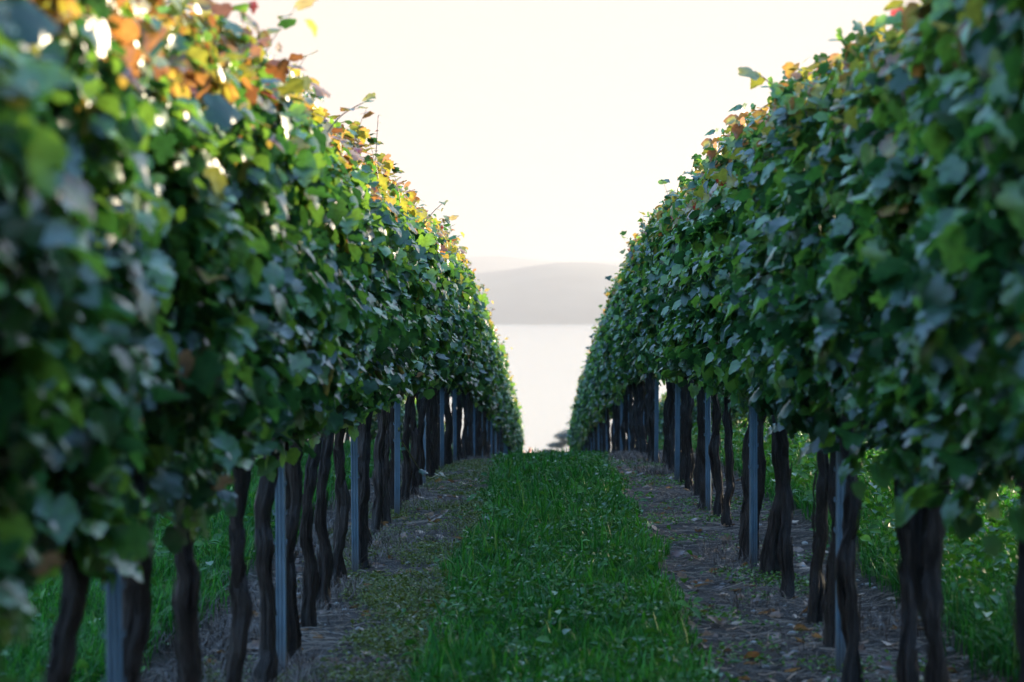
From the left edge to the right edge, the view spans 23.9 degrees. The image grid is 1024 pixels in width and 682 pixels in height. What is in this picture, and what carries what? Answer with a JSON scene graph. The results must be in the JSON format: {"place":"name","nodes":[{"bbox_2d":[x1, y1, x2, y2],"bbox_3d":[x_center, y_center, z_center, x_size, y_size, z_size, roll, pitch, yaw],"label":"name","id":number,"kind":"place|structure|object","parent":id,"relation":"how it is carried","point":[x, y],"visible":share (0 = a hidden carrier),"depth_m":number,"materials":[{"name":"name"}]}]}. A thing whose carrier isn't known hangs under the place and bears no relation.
{"place":"outdoors","nodes":[
{"label":"outdoors","id":0,"kind":"place"},
{"bbox_2d":[0,448,1016,681],"bbox_3d":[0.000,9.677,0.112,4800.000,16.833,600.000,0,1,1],"label":"ground","id":1,"kind":"structure","parent":0,"point":[365,660],"depth_m":11.80,"materials":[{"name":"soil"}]},
{"bbox_2d":[0,1,146,681],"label":"grape vine","id":2,"kind":"object","parent":1,"relation":"on","point":[42,243],"visible":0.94,"depth_m":3.83,"materials":[{"name":"green plant"}]},
{"bbox_2d":[0,0,168,648],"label":"grape vine","id":3,"kind":"object","parent":1,"relation":"on","point":[121,165],"visible":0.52,"depth_m":4.66,"materials":[{"name":"green plant"}]},
{"bbox_2d":[101,530,125,681],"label":"metal post","id":4,"kind":"object","parent":1,"relation":"on","point":[113,636],"visible":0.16,"depth_m":5.97,"materials":[{"name":"metal"}]},
{"bbox_2d":[23,0,228,681],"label":"grape vine","id":5,"kind":"object","parent":1,"relation":"on","point":[123,545],"visible":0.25,"depth_m":5.41,"materials":[{"name":"green plant"}]},
{"bbox_2d":[120,0,295,681],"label":"grape vine","id":6,"kind":"object","parent":1,"relation":"on","point":[197,442],"visible":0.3,"depth_m":6.26,"materials":[{"name":"green plant"}]},
{"bbox_2d":[133,0,324,681],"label":"grape vine","id":7,"kind":"object","parent":1,"relation":"on","point":[255,70],"visible":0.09,"depth_m":7.26,"materials":[{"name":"green plant"}]},
{"bbox_2d":[273,441,286,676],"bbox_3d":[-0.945,0.369,9.828,0.058,2.220,0.031,0,1,5],"label":"metal post","id":8,"kind":"object","parent":1,"relation":"on","point":[280,514],"visible":0.33,"depth_m":9.82,"materials":[{"name":"metal"}]},
{"bbox_2d":[225,23,351,681],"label":"grape vine","id":9,"kind":"object","parent":1,"relation":"on","point":[328,302],"visible":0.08,"depth_m":8.30,"materials":[{"name":"green plant"}]},
{"bbox_2d":[251,51,356,681],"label":"grape vine","id":10,"kind":"object","parent":1,"relation":"on","point":[329,422],"visible":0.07,"depth_m":9.34,"materials":[{"name":"green plant"}]},
{"bbox_2d":[256,92,380,662],"bbox_3d":[-0.943,0.175,10.218,0.786,2.526,1.306,0,1,1],"label":"grape vine","id":11,"kind":"object","parent":1,"relation":"on","point":[361,328],"visible":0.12,"depth_m":10.25,"materials":[{"name":"green plant"}]},
{"bbox_2d":[289,93,395,629],"bbox_3d":[-0.939,0.140,11.331,0.737,2.572,1.287,0,1,1],"label":"grape vine","id":12,"kind":"object","parent":1,"relation":"on","point":[310,574],"visible":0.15,"depth_m":11.28,"materials":[{"name":"green plant"}]},
{"bbox_2d":[349,435,358,575],"bbox_3d":[-0.898,0.319,13.688,0.058,2.220,0.030,-1,0,-6],"label":"metal post","id":13,"kind":"object","parent":1,"relation":"on","point":[354,456],"visible":0.31,"depth_m":13.68,"materials":[{"name":"metal"}]},
{"bbox_2d":[314,115,410,609],"bbox_3d":[-0.936,0.148,12.120,0.855,2.538,1.282,0,1,1],"label":"grape vine","id":14,"kind":"object","parent":1,"relation":"on","point":[384,349],"visible":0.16,"depth_m":12.08,"materials":[{"name":"green plant"}]},
{"bbox_2d":[330,181,410,587],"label":"grape vine","id":15,"kind":"object","parent":1,"relation":"on","point":[342,494],"visible":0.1,"depth_m":13.12,"materials":[{"name":"green plant"}]},
{"bbox_2d":[350,115,426,568],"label":"grape vine","id":16,"kind":"object","parent":1,"relation":"on","point":[404,255],"visible":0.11,"depth_m":14.05,"materials":[{"name":"green plant"}]},
{"bbox_2d":[393,402,400,517],"bbox_3d":[-0.832,0.271,17.538,0.058,2.220,0.031,0,0,-9],"label":"metal post","id":17,"kind":"object","parent":1,"relation":"on","point":[397,424],"visible":0.26,"depth_m":17.53,"materials":[{"name":"metal"}]},
{"bbox_2d":[365,180,437,551],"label":"grape vine","id":18,"kind":"object","parent":1,"relation":"on","point":[422,274],"visible":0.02,"depth_m":15.30,"materials":[{"name":"green plant"}]},
{"bbox_2d":[370,177,432,535],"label":"grape vine","id":19,"kind":"object","parent":1,"relation":"on","point":[379,484],"visible":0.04,"depth_m":16.04,"materials":[{"name":"green plant"}]},
{"bbox_2d":[376,185,446,524],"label":"grape vine","id":20,"kind":"object","parent":1,"relation":"on","point":[428,340],"visible":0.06,"depth_m":16.93,"materials":[{"name":"green plant"}]},
{"bbox_2d":[386,190,454,509],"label":"grape vine","id":21,"kind":"object","parent":1,"relation":"on","point":[421,381],"visible":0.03,"depth_m":18.01,"materials":[{"name":"green plant"}]},
{"bbox_2d":[422,410,426,483],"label":"metal post","id":22,"kind":"object","parent":1,"relation":"on","point":[424,448],"visible":0.13,"depth_m":21.38,"materials":[{"name":"metal"}]},
{"bbox_2d":[401,219,461,502],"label":"grape vine","id":23,"kind":"object","parent":1,"relation":"on","point":[439,357],"visible":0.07,"depth_m":18.99,"materials":[{"name":"green plant"}]},
{"bbox_2d":[410,215,463,494],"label":"grape vine","id":24,"kind":"object","parent":1,"relation":"on","point":[415,442],"visible":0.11,"depth_m":19.90,"materials":[{"name":"green plant"}]},
{"bbox_2d":[415,203,460,488],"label":"grape vine","id":25,"kind":"object","parent":1,"relation":"on","point":[420,429],"visible":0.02,"depth_m":20.85,"materials":[{"name":"green plant"}]},
{"bbox_2d":[416,214,463,413],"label":"grape vine","id":26,"kind":"object","parent":1,"relation":"on","point":[458,293],"visible":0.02,"depth_m":21.75,"materials":[{"name":"green plant"}]},
{"bbox_2d":[439,387,444,468],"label":"metal post","id":27,"kind":"object","parent":1,"relation":"on","point":[441,404],"visible":0.32,"depth_m":25.23,"materials":[{"name":"metal"}]},
{"bbox_2d":[426,239,473,478],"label":"grape vine","id":28,"kind":"object","parent":1,"relation":"on","point":[466,330],"visible":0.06,"depth_m":22.82,"materials":[{"name":"green plant"}]},
{"bbox_2d":[430,224,472,432],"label":"grape vine","id":29,"kind":"object","parent":1,"relation":"on","point":[457,369],"visible":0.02,"depth_m":23.76,"materials":[{"name":"green plant"}]},
{"bbox_2d":[432,250,472,471],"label":"grape vine","id":30,"kind":"object","parent":1,"relation":"on","point":[435,432],"visible":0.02,"depth_m":24.69,"materials":[{"name":"green plant"}]},
{"bbox_2d":[452,388,456,461],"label":"metal post","id":31,"kind":"object","parent":1,"relation":"on","point":[454,416],"visible":0.34,"depth_m":29.08,"materials":[{"name":"metal"}]},
{"bbox_2d":[437,235,478,468],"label":"grape vine","id":32,"kind":"object","parent":1,"relation":"on","point":[469,351],"visible":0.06,"depth_m":25.56,"materials":[{"name":"green plant"}]},
{"bbox_2d":[444,257,485,463],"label":"grape vine","id":33,"kind":"object","parent":1,"relation":"on","point":[477,304],"visible":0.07,"depth_m":26.59,"materials":[{"name":"green plant"}]},
{"bbox_2d":[444,264,487,462],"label":"grape vine","id":34,"kind":"object","parent":1,"relation":"on","point":[482,316],"visible":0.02,"depth_m":27.76,"materials":[{"name":"green plant"}]},
{"bbox_2d":[450,289,488,454],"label":"grape vine","id":35,"kind":"object","parent":1,"relation":"on","point":[459,406],"visible":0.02,"depth_m":30.40,"materials":[{"name":"green plant"}]},
{"bbox_2d":[450,271,489,461],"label":"grape vine","id":36,"kind":"object","parent":1,"relation":"on","point":[486,302],"visible":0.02,"depth_m":29.56,"materials":[{"name":"green plant"}]},
{"bbox_2d":[456,291,493,459],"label":"grape vine","id":37,"kind":"object","parent":1,"relation":"on","point":[489,349],"visible":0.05,"depth_m":31.39,"materials":[{"name":"green plant"}]},
{"bbox_2d":[461,284,492,459],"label":"grape vine","id":38,"kind":"object","parent":1,"relation":"on","point":[466,412],"visible":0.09,"depth_m":32.43,"materials":[{"name":"green plant"}]},
{"bbox_2d":[461,308,497,458],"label":"grape vine","id":39,"kind":"object","parent":1,"relation":"on","point":[489,367],"visible":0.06,"depth_m":33.42,"materials":[{"name":"green plant"}]},
{"bbox_2d":[462,307,497,457],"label":"grape vine","id":40,"kind":"object","parent":1,"relation":"on","point":[476,405],"visible":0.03,"depth_m":36.19,"materials":[{"name":"green plant"}]},
{"bbox_2d":[475,321,499,457],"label":"grape vine","id":41,"kind":"object","parent":1,"relation":"on","point":[479,407],"visible":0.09,"depth_m":38.20,"materials":[{"name":"green plant"}]},
{"bbox_2d":[478,324,503,450],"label":"grape vine","id":42,"kind":"object","parent":1,"relation":"on","point":[499,354],"visible":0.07,"depth_m":39.03,"materials":[{"name":"green plant"}]},
{"bbox_2d":[480,334,505,456],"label":"grape vine","id":43,"kind":"object","parent":1,"relation":"on","point":[502,348],"visible":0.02,"depth_m":40.15,"materials":[{"name":"green plant"}]},
{"bbox_2d":[483,330,506,455],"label":"grape vine","id":44,"kind":"object","parent":1,"relation":"on","point":[498,396],"visible":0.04,"depth_m":42.04,"materials":[{"name":"green plant"}]},
{"bbox_2d":[485,338,505,458],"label":"grape vine","id":45,"kind":"object","parent":1,"relation":"on","point":[486,447],"visible":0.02,"depth_m":43.99,"materials":[{"name":"green plant"}]},
{"bbox_2d":[487,354,508,420],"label":"grape vine","id":46,"kind":"object","parent":1,"relation":"on","point":[499,406],"visible":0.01,"depth_m":44.84,"materials":[{"name":"green plant"}]},
{"bbox_2d":[487,337,511,457],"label":"grape vine","id":47,"kind":"object","parent":1,"relation":"on","point":[504,398],"visible":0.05,"depth_m":46.84,"materials":[{"name":"green plant"}]},
{"bbox_2d":[1,430,1019,681],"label":"grass","id":48,"kind":"structure","parent":1,"relation":"on","point":[579,650],"depth_m":11.43,"materials":[{"name":"green plant"}]},
{"bbox_2d":[502,381,518,454],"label":"grape vine","id":49,"kind":"object","parent":1,"relation":"on","point":[515,419],"visible":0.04,"depth_m":62.32,"materials":[{"name":"green plant"}]},
{"bbox_2d":[1,416,1019,681],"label":"weeds","id":50,"kind":"object","parent":1,"relation":"on","point":[403,580],"visible":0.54,"depth_m":12.11,"materials":[{"name":"green plant"}]},
{"bbox_2d":[539,428,568,452],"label":"pine tree","id":51,"kind":"object","parent":1,"relation":"on","point":[561,436],"visible":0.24,"depth_m":150.06,"materials":[{"name":"green plant"}]},
{"bbox_2d":[578,365,597,450],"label":"grape vine","id":52,"kind":"object","parent":1,"relation":"on","point":[595,437],"visible":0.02,"depth_m":55.22,"materials":[{"name":"green plant"}]},
{"bbox_2d":[579,368,600,450],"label":"grape vine","id":53,"kind":"object","parent":1,"relation":"on","point":[588,419],"visible":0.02,"depth_m":53.08,"materials":[{"name":"green plant"}]},
{"bbox_2d":[581,350,601,449],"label":"grape vine","id":54,"kind":"object","parent":1,"relation":"on","point":[585,397],"visible":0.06,"depth_m":50.49,"materials":[{"name":"green plant"}]},
{"bbox_2d":[204,457,991,681],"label":"fallen leaves","id":55,"kind":"object","parent":1,"relation":"on","point":[888,664],"visible":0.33,"depth_m":11.45,"materials":[{"name":"brown plant"}]},
{"bbox_2d":[586,337,611,426],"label":"grape vine","id":56,"kind":"object","parent":1,"relation":"on","point":[589,384],"visible":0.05,"depth_m":44.62,"materials":[{"name":"green plant"}]},
{"bbox_2d":[202,462,996,680],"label":"pebbles","id":57,"kind":"object","parent":1,"relation":"on","point":[950,649],"visible":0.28,"depth_m":11.44,"materials":[{"name":"stone"}]},
{"bbox_2d":[588,327,610,451],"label":"grape vine","id":58,"kind":"object","parent":1,"relation":"on","point":[597,408],"visible":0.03,"depth_m":43.83,"materials":[{"name":"green plant"}]},
{"bbox_2d":[586,371,612,452],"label":"grape vine","id":59,"kind":"object","parent":1,"relation":"on","point":[603,430],"visible":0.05,"depth_m":47.61,"materials":[{"name":"green plant"}]},
{"bbox_2d":[590,328,612,446],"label":"grape vine","id":60,"kind":"object","parent":1,"relation":"on","point":[594,385],"visible":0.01,"depth_m":41.45,"materials":[{"name":"green plant"}]},
{"bbox_2d":[590,315,617,451],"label":"grape vine","id":61,"kind":"object","parent":1,"relation":"on","point":[594,373],"visible":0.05,"depth_m":39.90,"materials":[{"name":"green plant"}]},
{"bbox_2d":[593,309,619,446],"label":"grape vine","id":62,"kind":"object","parent":1,"relation":"on","point":[605,394],"visible":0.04,"depth_m":38.00,"materials":[{"name":"green plant"}]},
{"bbox_2d":[595,305,619,450],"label":"grape vine","id":63,"kind":"object","parent":1,"relation":"on","point":[602,371],"visible":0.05,"depth_m":36.67,"materials":[{"name":"green plant"}]},
{"bbox_2d":[598,306,625,451],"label":"grape vine","id":64,"kind":"object","parent":1,"relation":"on","point":[623,433],"visible":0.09,"depth_m":36.09,"materials":[{"name":"green plant"}]},
{"bbox_2d":[604,278,627,439],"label":"grape vine","id":65,"kind":"object","parent":1,"relation":"on","point":[623,391],"depth_m":33.22,"materials":[{"name":"green plant"}]},
{"bbox_2d":[604,303,628,451],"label":"grape vine","id":66,"kind":"object","parent":1,"relation":"on","point":[624,396],"visible":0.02,"depth_m":34.19,"materials":[{"name":"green plant"}]},
{"bbox_2d":[600,272,635,445],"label":"grape vine","id":67,"kind":"object","parent":1,"relation":"on","point":[605,355],"visible":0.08,"depth_m":32.07,"materials":[{"name":"green plant"}]},
{"bbox_2d":[606,276,635,453],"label":"grape vine","id":68,"kind":"object","parent":1,"relation":"on","point":[619,386],"visible":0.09,"depth_m":31.34,"materials":[{"name":"green plant"}]},
{"bbox_2d":[605,231,652,460],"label":"grape vine","id":69,"kind":"object","parent":1,"relation":"on","point":[624,349],"visible":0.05,"depth_m":26.43,"materials":[{"name":"green plant"}]},
{"bbox_2d":[610,277,660,453],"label":"grape vine","id":70,"kind":"object","parent":1,"relation":"on","point":[634,413],"visible":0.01,"depth_m":30.27,"materials":[{"name":"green plant"}]},
{"bbox_2d":[610,273,661,436],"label":"grape vine","id":71,"kind":"object","parent":1,"relation":"on","point":[627,376],"visible":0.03,"depth_m":29.27,"materials":[{"name":"green plant"}]},
{"bbox_2d":[608,253,665,455],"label":"grape vine","id":72,"kind":"object","parent":1,"relation":"on","point":[620,362],"visible":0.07,"depth_m":28.41,"materials":[{"name":"green plant"}]},
{"bbox_2d":[619,232,658,463],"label":"grape vine","id":73,"kind":"object","parent":1,"relation":"on","point":[627,318],"visible":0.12,"depth_m":25.48,"materials":[{"name":"green plant"}]},
{"bbox_2d":[622,234,668,463],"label":"grape vine","id":74,"kind":"object","parent":1,"relation":"on","point":[639,364],"visible":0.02,"depth_m":24.60,"materials":[{"name":"green plant"}]},
{"bbox_2d":[630,212,669,467],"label":"grape vine","id":75,"kind":"object","parent":1,"relation":"on","point":[636,276],"visible":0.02,"depth_m":23.57,"materials":[{"name":"green plant"}]},
{"bbox_2d":[631,207,674,473],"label":"grape vine","id":76,"kind":"object","parent":1,"relation":"on","point":[670,384],"visible":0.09,"depth_m":22.53,"materials":[{"name":"green plant"}]},
{"bbox_2d":[654,379,659,462],"bbox_3d":[1.499,0.281,25.001,0.059,2.220,0.032,0,1,-4],"label":"metal post","id":77,"kind":"object","parent":1,"relation":"on","point":[657,399],"visible":0.29,"depth_m":25.00,"materials":[{"name":"metal"}]},
{"bbox_2d":[633,204,682,478],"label":"grape vine","id":78,"kind":"object","parent":1,"relation":"on","point":[640,328],"visible":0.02,"depth_m":21.50,"materials":[{"name":"green plant"}]},
{"bbox_2d":[635,210,688,484],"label":"grape vine","id":79,"kind":"object","parent":1,"relation":"on","point":[685,393],"visible":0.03,"depth_m":20.66,"materials":[{"name":"green plant"}]},
{"bbox_2d":[658,392,665,441],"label":"grape vine","id":80,"kind":"object","parent":1,"relation":"on","point":[660,421],"visible":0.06,"depth_m":65.61,"materials":[{"name":"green plant"}]},
{"bbox_2d":[641,201,694,490],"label":"grape vine","id":81,"kind":"object","parent":1,"relation":"on","point":[651,245],"visible":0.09,"depth_m":19.62,"materials":[{"name":"green plant"}]},
{"bbox_2d":[674,384,680,481],"bbox_3d":[1.450,0.220,21.152,0.058,2.220,0.030,0,1,-12],"label":"metal post","id":82,"kind":"object","parent":1,"relation":"on","point":[677,404],"visible":0.28,"depth_m":21.15,"materials":[{"name":"metal"}]},
{"bbox_2d":[650,171,712,508],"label":"grape vine","id":83,"kind":"object","parent":1,"relation":"on","point":[661,273],"visible":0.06,"depth_m":17.68,"materials":[{"name":"green plant"}]},
{"bbox_2d":[646,179,724,494],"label":"grape vine","id":84,"kind":"object","parent":1,"relation":"on","point":[655,300],"visible":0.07,"depth_m":18.64,"materials":[{"name":"green plant"}]},
{"bbox_2d":[667,193,723,517],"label":"grape vine","id":85,"kind":"object","parent":1,"relation":"on","point":[713,450],"visible":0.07,"depth_m":16.76,"materials":[{"name":"green plant"}]},
{"bbox_2d":[660,153,734,526],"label":"grape vine","id":86,"kind":"object","parent":1,"relation":"on","point":[672,260],"visible":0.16,"depth_m":15.90,"materials":[{"name":"green plant"}]},
{"bbox_2d":[704,393,711,510],"bbox_3d":[1.400,0.222,17.303,0.058,2.220,0.030,0,1,13],"label":"metal post","id":87,"kind":"object","parent":1,"relation":"on","point":[708,433],"visible":0.3,"depth_m":17.30,"materials":[{"name":"metal"}]},
{"bbox_2d":[673,176,748,539],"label":"grape vine","id":88,"kind":"object","parent":1,"relation":"on","point":[690,281],"visible":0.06,"depth_m":14.96,"materials":[{"name":"green plant"}]},
{"bbox_2d":[682,119,766,560],"bbox_3d":[1.402,0.028,13.915,0.827,2.623,1.274,0,1,1],"label":"grape vine","id":89,"kind":"object","parent":1,"relation":"on","point":[715,159],"visible":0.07,"depth_m":13.87,"materials":[{"name":"green plant"}]},
{"bbox_2d":[721,386,747,427],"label":"grape vine","id":90,"kind":"object","parent":1,"relation":"on","point":[733,412],"visible":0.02,"depth_m":42.18,"materials":[{"name":"green plant"}]},
{"bbox_2d":[692,122,789,577],"bbox_3d":[1.382,0.066,12.883,0.771,2.543,1.276,0,1,1],"label":"grape vine","id":91,"kind":"object","parent":1,"relation":"on","point":[768,557],"visible":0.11,"depth_m":12.84,"materials":[{"name":"green plant"}]},
{"bbox_2d":[698,92,794,598],"bbox_3d":[1.401,0.055,11.882,0.952,2.576,1.274,0,1,1],"label":"grape vine","id":92,"kind":"object","parent":1,"relation":"on","point":[719,224],"visible":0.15,"depth_m":11.89,"materials":[{"name":"green plant"}]},
{"bbox_2d":[748,393,757,566],"bbox_3d":[1.341,0.251,13.450,0.058,2.220,0.030,0,1,-13],"label":"metal post","id":93,"kind":"object","parent":1,"relation":"on","point":[752,445],"visible":0.3,"depth_m":13.45,"materials":[{"name":"metal"}]},
{"bbox_2d":[714,109,829,624],"bbox_3d":[1.359,0.117,11.030,0.848,2.512,1.295,0,1,1],"label":"grape vine","id":94,"kind":"object","parent":1,"relation":"on","point":[743,323],"visible":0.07,"depth_m":10.97,"materials":[{"name":"green plant"}]},
{"bbox_2d":[729,67,859,648],"bbox_3d":[1.331,0.097,10.111,0.850,2.541,1.291,0,1,1],"label":"grape vine","id":95,"kind":"object","parent":1,"relation":"on","point":[755,190],"visible":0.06,"depth_m":10.11,"materials":[{"name":"green plant"}]},
{"bbox_2d":[736,46,889,681],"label":"grape vine","id":96,"kind":"object","parent":1,"relation":"on","point":[789,196],"visible":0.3,"depth_m":8.99,"materials":[{"name":"green plant"}]},
{"bbox_2d":[834,436,846,671],"bbox_3d":[1.307,0.301,9.596,0.058,2.220,0.031,0,1,-3],"label":"metal post","id":97,"kind":"object","parent":1,"relation":"on","point":[840,649],"visible":0.16,"depth_m":9.60,"materials":[{"name":"metal"}]},
{"bbox_2d":[791,4,920,681],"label":"grape vine","id":98,"kind":"object","parent":1,"relation":"on","point":[808,257],"visible":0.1,"depth_m":8.06,"materials":[{"name":"green plant"}]},
{"bbox_2d":[801,0,996,681],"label":"grape vine","id":99,"kind":"object","parent":1,"relation":"on","point":[869,130],"visible":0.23,"depth_m":7.10,"materials":[{"name":"green plant"}]},
{"bbox_2d":[847,0,1023,681],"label":"grape vine","id":100,"kind":"object","parent":1,"relation":"on","point":[929,123],"visible":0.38,"depth_m":6.10,"materials":[{"name":"green plant"}]},
{"bbox_2d":[894,0,1023,560],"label":"grape vine","id":101,"kind":"object","parent":1,"relation":"on","point":[951,216],"visible":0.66,"depth_m":5.24,"materials":[{"name":"green plant"}]},
{"bbox_2d":[953,0,1023,471],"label":"grape vine","id":102,"kind":"object","parent":1,"relation":"on","point":[1003,97],"visible":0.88,"depth_m":4.81,"materials":[{"name":"green plant"}]},
{"bbox_2d":[165,0,921,261],"label":"sky","id":103,"kind":"structure","parent":0,"point":[547,127],"materials":[{"name":"white"}]},
{"bbox_2d":[466,256,623,272],"bbox_3d":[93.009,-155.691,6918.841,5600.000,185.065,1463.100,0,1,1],"label":"distant hill","id":104,"kind":"structure","parent":0,"point":[487,263],"depth_m":6801.68,"materials":[{"name":"white"}]},
{"bbox_2d":[474,262,623,323],"bbox_3d":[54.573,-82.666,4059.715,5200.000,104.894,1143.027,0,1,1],"label":"hill","id":105,"kind":"structure","parent":0,"point":[563,293],"depth_m":3687.39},
{"bbox_2d":[343,324,866,452],"bbox_3d":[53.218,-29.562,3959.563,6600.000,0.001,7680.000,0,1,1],"label":"lake water","id":106,"kind":"structure","parent":0,"point":[546,363],"depth_m":665.07,"materials":[{"name":"beige liquid"}]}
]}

